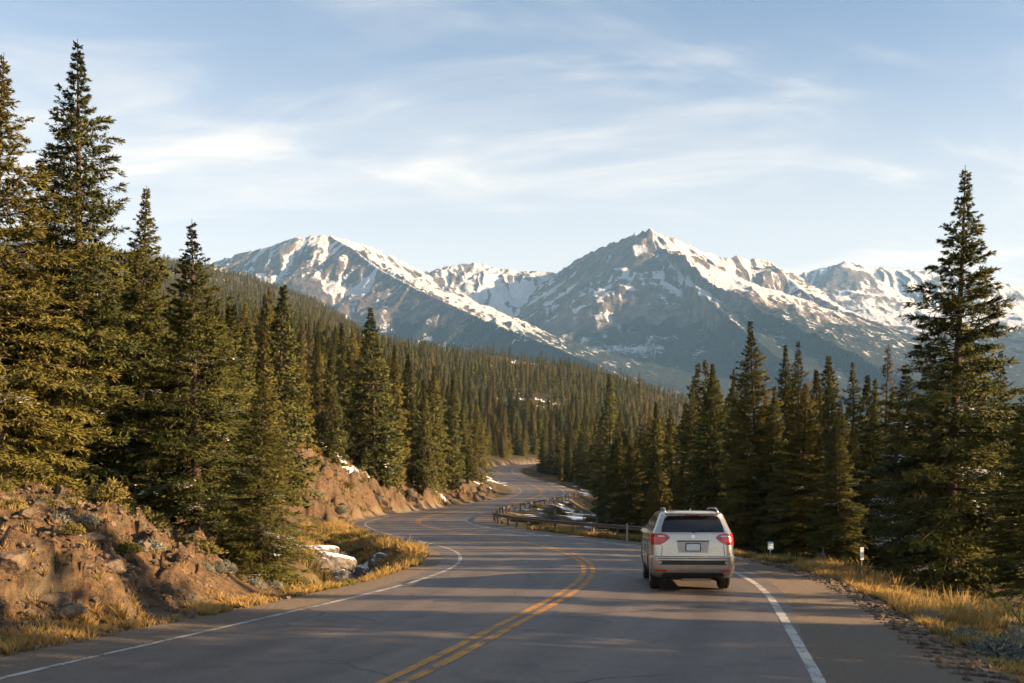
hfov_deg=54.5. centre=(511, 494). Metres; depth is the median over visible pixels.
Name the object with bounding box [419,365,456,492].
spruce tree
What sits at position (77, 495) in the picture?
shrub
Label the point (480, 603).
road
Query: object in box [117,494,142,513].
shrub
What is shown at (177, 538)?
shrub
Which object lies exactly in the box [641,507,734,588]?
silver suv
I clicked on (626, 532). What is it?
end post
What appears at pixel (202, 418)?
spruce tree
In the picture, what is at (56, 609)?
boulder
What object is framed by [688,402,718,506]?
spruce tree
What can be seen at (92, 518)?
shrub
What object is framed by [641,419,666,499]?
spruce tree
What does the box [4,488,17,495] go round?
shrub
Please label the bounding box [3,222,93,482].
spruce tree
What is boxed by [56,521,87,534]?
shrub
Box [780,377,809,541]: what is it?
spruce tree
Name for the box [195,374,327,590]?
spruce tree
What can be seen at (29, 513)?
boulder
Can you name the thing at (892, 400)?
spruce tree
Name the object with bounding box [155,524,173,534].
shrub
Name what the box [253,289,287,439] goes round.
spruce tree
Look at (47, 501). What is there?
shrub
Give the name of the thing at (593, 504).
spruce tree
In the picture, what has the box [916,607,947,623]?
sage bush
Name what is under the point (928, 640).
rubble
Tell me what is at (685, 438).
spruce tree
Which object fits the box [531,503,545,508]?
shrub
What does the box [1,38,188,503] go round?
spruce tree
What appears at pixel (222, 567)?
shrub
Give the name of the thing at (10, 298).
spruce tree
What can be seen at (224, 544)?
shrub
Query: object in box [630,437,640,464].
spruce tree
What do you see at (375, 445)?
spruce tree
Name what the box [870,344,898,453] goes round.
bare spruce
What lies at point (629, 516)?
spruce tree
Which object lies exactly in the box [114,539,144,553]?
shrub
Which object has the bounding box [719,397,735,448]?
spruce tree
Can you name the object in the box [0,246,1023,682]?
ground
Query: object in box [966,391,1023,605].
spruce tree
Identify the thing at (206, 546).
shrub
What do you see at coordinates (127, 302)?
spruce tree
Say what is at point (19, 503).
shrub
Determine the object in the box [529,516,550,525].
shrub
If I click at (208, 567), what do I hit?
shrub
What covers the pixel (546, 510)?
shrub
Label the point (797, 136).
sky
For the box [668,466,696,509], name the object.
spruce tree
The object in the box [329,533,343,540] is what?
shrub
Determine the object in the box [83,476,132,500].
shrub
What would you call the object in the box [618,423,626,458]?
spruce tree
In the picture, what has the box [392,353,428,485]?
spruce tree
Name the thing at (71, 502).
shrub
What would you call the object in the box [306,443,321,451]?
shrub
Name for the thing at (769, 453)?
spruce tree
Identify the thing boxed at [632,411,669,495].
spruce tree
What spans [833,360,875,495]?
spruce tree
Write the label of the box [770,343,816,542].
spruce tree
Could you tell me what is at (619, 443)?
spruce tree
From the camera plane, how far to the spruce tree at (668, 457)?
70.64 m
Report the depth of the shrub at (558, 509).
111.12 m
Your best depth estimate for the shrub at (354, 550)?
47.51 m
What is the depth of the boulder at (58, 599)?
15.65 m
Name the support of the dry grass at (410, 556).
on the ground at (846, 638)
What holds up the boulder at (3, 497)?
on the ground at (846, 638)
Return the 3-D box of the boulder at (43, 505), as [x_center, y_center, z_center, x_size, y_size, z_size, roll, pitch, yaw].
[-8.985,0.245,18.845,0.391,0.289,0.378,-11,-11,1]
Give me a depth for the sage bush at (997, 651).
14.21 m
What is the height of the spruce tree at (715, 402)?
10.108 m
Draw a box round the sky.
[0,0,1023,285]
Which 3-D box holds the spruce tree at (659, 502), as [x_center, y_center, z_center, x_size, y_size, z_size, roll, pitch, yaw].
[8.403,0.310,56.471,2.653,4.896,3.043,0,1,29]
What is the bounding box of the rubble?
[0,485,1019,682]
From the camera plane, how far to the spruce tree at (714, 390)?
81.05 m
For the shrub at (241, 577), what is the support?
on the ground at (846, 638)
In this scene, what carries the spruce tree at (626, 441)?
on the ground at (846, 638)
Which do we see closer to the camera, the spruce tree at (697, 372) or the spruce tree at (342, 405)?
the spruce tree at (697, 372)
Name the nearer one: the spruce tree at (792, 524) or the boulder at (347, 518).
the spruce tree at (792, 524)
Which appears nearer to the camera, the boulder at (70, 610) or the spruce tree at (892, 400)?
the boulder at (70, 610)
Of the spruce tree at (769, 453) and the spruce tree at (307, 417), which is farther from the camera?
the spruce tree at (307, 417)
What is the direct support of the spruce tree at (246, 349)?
on the ground at (846, 638)
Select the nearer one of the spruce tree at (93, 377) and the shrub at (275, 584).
the shrub at (275, 584)
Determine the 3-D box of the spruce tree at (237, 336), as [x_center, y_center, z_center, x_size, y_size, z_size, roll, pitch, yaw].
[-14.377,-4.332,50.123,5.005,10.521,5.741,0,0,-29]
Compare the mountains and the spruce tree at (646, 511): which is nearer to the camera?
the spruce tree at (646, 511)
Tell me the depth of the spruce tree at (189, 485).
27.20 m
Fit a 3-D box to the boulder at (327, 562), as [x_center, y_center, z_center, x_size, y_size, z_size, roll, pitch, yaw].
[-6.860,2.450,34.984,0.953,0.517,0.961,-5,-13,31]
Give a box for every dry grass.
[0,432,470,655]
[526,523,1023,682]
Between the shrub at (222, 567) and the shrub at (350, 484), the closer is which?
the shrub at (222, 567)
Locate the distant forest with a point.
(484, 426)
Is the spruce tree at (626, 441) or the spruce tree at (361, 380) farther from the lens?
the spruce tree at (361, 380)
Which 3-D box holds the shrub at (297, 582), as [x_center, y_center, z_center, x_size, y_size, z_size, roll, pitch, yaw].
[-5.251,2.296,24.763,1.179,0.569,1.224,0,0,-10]
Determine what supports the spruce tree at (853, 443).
on the ground at (846, 638)
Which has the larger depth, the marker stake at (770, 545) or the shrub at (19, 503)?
the marker stake at (770, 545)
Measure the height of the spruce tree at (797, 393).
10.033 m
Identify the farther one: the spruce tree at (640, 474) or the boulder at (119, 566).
the spruce tree at (640, 474)
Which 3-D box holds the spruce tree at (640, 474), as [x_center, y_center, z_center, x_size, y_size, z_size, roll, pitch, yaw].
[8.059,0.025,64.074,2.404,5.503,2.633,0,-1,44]
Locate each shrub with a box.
[0,465,35,484]
[0,476,15,489]
[0,496,26,510]
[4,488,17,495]
[34,494,58,505]
[52,512,74,523]
[54,483,88,496]
[55,496,82,506]
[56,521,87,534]
[65,491,87,501]
[76,512,102,525]
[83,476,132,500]
[97,499,131,511]
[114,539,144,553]
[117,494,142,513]
[131,506,169,526]
[138,535,166,551]
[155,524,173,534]
[168,535,185,542]
[177,534,228,556]
[199,562,215,570]
[210,559,237,572]
[213,536,252,558]
[235,575,245,580]
[247,578,267,588]
[265,579,285,588]
[286,576,314,588]
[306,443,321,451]
[319,539,338,545]
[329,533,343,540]
[336,505,348,512]
[343,481,357,487]
[348,546,363,554]
[375,495,382,499]
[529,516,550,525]
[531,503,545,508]
[541,506,557,512]
[543,513,558,519]
[549,505,561,512]
[581,509,590,513]
[581,516,597,521]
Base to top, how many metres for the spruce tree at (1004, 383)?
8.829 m
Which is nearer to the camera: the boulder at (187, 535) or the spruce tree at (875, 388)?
the boulder at (187, 535)
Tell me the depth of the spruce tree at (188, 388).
32.85 m
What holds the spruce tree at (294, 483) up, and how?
on the ground at (846, 638)
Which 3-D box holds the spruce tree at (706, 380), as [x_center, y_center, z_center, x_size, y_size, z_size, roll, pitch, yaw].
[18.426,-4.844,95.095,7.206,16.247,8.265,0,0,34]
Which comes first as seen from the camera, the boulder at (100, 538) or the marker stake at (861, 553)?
the boulder at (100, 538)
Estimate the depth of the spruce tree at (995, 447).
30.52 m
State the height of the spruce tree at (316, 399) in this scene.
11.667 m
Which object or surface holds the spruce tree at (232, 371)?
on the ground at (846, 638)
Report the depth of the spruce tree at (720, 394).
92.24 m
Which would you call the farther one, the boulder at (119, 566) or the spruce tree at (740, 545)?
the spruce tree at (740, 545)
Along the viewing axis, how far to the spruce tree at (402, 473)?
116.79 m
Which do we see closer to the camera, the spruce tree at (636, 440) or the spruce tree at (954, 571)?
the spruce tree at (954, 571)
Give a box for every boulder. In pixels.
[0,494,13,500]
[0,551,30,574]
[18,507,40,519]
[28,591,71,606]
[29,500,48,510]
[54,607,63,619]
[55,603,85,619]
[80,532,106,544]
[84,562,93,568]
[88,542,100,546]
[103,559,126,574]
[181,533,195,537]
[310,545,339,553]
[312,557,331,569]
[316,551,356,574]
[330,569,352,581]
[338,517,352,520]
[351,565,366,579]
[367,552,386,567]
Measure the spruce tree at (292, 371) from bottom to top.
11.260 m
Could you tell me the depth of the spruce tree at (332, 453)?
98.69 m
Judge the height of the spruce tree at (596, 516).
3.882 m
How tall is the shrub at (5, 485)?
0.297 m
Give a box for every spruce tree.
[0,54,122,500]
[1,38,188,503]
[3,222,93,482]
[64,337,105,467]
[65,299,167,495]
[85,187,200,509]
[117,222,277,542]
[123,273,148,332]
[127,336,213,513]
[167,314,177,366]
[186,363,219,515]
[187,329,259,510]
[188,303,269,533]
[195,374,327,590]
[204,304,275,498]
[234,317,263,398]
[236,334,267,480]
[238,303,261,362]
[248,327,295,498]
[250,294,288,416]
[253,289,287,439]
[255,283,327,509]
[282,331,314,424]
[283,333,316,447]
[304,342,336,449]
[313,353,351,472]
[328,379,352,438]
[333,323,360,453]
[341,307,407,485]
[347,351,379,456]
[368,372,403,489]
[382,345,412,483]
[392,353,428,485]
[408,388,443,490]
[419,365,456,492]
[440,378,466,489]
[588,487,605,521]
[590,372,618,503]
[592,435,634,530]
[592,447,618,515]
[595,444,616,523]
[601,433,634,530]
[601,442,649,534]
[617,432,632,488]
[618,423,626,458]
[622,453,648,525]
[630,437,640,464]
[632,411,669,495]
[632,431,646,465]
[633,483,663,534]
[639,447,669,520]
[640,458,676,526]
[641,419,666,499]
[657,408,683,509]
[663,386,705,509]
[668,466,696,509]
[672,363,704,454]
[676,359,709,474]
[678,364,737,516]
[678,390,738,531]
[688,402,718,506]
[704,364,722,451]
[713,321,800,549]
[715,378,724,430]
[718,369,749,531]
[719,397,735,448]
[720,406,753,546]
[735,425,774,548]
[739,386,797,552]
[756,382,840,558]
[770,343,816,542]
[776,341,823,552]
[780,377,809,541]
[796,373,861,556]
[796,414,872,563]
[806,356,846,456]
[807,369,826,466]
[822,397,864,503]
[824,408,897,564]
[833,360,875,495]
[839,421,875,550]
[850,361,939,566]
[850,375,884,473]
[853,165,1023,598]
[857,379,883,458]
[860,407,936,573]
[866,385,901,495]
[899,343,1020,585]
[906,342,949,530]
[962,399,1023,574]
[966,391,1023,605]
[987,351,1023,547]
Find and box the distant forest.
[0,240,1022,493]
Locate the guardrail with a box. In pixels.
[492,492,645,538]
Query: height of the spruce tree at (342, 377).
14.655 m
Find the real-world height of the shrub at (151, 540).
0.365 m
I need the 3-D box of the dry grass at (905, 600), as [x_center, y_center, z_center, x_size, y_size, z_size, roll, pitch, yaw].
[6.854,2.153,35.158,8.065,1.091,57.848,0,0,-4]
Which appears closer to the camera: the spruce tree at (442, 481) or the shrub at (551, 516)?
the shrub at (551, 516)
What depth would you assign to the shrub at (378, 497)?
99.12 m
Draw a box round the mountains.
[206,228,1023,444]
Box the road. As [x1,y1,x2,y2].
[0,464,825,682]
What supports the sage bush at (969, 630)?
on the ground at (846, 638)
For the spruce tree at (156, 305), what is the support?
on the ground at (846, 638)
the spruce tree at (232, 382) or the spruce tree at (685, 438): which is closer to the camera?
the spruce tree at (232, 382)
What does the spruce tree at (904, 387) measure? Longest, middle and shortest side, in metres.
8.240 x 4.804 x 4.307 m
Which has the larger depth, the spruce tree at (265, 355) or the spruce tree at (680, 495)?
the spruce tree at (265, 355)
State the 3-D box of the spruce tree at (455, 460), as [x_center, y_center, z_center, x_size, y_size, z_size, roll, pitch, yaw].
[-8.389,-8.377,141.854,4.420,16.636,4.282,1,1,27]
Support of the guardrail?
on the ground at (846, 638)
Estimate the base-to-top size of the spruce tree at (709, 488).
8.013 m
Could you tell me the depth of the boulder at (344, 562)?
38.02 m
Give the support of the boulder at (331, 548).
on the ground at (846, 638)
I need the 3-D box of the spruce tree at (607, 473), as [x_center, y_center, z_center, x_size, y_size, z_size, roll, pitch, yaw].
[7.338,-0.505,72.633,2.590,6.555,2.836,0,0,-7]
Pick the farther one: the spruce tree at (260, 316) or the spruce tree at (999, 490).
the spruce tree at (260, 316)
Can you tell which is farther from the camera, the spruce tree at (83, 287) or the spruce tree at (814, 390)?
the spruce tree at (814, 390)
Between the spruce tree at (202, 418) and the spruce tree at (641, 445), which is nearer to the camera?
the spruce tree at (202, 418)
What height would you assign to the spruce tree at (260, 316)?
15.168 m
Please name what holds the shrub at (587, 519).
on the ground at (846, 638)
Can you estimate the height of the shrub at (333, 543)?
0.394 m
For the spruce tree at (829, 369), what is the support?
on the ground at (846, 638)
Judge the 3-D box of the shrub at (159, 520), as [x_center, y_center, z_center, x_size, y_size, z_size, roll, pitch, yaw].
[-8.906,0.549,24.331,1.099,0.609,1.151,0,0,-29]
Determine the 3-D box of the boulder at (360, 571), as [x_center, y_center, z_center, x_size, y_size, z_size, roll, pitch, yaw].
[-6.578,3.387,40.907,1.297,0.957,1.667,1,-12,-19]
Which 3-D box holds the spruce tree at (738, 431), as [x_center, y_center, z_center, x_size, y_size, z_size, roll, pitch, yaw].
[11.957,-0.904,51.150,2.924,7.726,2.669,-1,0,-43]
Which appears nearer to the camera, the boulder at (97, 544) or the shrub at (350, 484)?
the boulder at (97, 544)
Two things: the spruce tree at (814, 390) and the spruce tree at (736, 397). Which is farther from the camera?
the spruce tree at (736, 397)
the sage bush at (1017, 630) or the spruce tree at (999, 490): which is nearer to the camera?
the sage bush at (1017, 630)
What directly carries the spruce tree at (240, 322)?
on the ground at (846, 638)
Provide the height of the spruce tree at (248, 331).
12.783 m
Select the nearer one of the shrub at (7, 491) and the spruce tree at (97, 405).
the shrub at (7, 491)
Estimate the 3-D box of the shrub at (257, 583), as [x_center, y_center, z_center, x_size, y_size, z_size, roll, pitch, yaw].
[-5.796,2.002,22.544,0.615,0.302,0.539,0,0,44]
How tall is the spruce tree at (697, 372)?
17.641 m
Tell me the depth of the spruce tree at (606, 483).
67.83 m
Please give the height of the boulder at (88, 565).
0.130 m
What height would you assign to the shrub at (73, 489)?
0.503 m
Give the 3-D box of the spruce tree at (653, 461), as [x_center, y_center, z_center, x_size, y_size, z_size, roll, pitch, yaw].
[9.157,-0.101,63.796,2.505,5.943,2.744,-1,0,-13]
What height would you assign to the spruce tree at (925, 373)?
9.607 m
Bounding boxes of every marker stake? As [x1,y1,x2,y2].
[768,542,772,555]
[860,547,863,579]
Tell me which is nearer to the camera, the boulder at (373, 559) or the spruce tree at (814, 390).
the boulder at (373, 559)
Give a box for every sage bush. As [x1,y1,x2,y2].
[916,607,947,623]
[950,625,992,640]
[963,632,1023,662]
[1000,624,1023,643]
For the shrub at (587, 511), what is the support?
on the ground at (846, 638)
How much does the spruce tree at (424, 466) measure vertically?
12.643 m
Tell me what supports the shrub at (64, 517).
on the ground at (846, 638)
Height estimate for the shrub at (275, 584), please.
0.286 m
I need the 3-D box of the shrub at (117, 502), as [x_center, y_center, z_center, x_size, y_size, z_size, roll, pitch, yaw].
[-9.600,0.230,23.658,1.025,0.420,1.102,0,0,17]
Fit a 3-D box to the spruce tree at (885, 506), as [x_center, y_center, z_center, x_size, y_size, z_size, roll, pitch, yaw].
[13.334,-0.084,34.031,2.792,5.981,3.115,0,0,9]
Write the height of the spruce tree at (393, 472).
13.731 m
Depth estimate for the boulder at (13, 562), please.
15.40 m
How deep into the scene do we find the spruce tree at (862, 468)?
39.67 m
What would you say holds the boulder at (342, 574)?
on the ground at (846, 638)
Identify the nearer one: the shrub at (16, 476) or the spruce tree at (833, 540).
the shrub at (16, 476)
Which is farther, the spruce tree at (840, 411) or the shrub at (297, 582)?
the spruce tree at (840, 411)
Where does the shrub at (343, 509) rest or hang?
on the ground at (846, 638)
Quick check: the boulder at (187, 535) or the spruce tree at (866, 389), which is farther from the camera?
the spruce tree at (866, 389)
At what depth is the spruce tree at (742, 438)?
44.70 m
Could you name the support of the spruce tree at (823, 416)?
on the ground at (846, 638)
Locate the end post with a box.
[626,523,627,541]
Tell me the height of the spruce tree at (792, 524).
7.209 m
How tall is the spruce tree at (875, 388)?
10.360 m
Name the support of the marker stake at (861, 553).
on the ground at (846, 638)
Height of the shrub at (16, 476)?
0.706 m
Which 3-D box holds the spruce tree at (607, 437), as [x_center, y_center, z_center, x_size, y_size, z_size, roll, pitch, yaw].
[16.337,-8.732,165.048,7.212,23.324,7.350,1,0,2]
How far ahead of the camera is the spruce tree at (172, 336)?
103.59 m

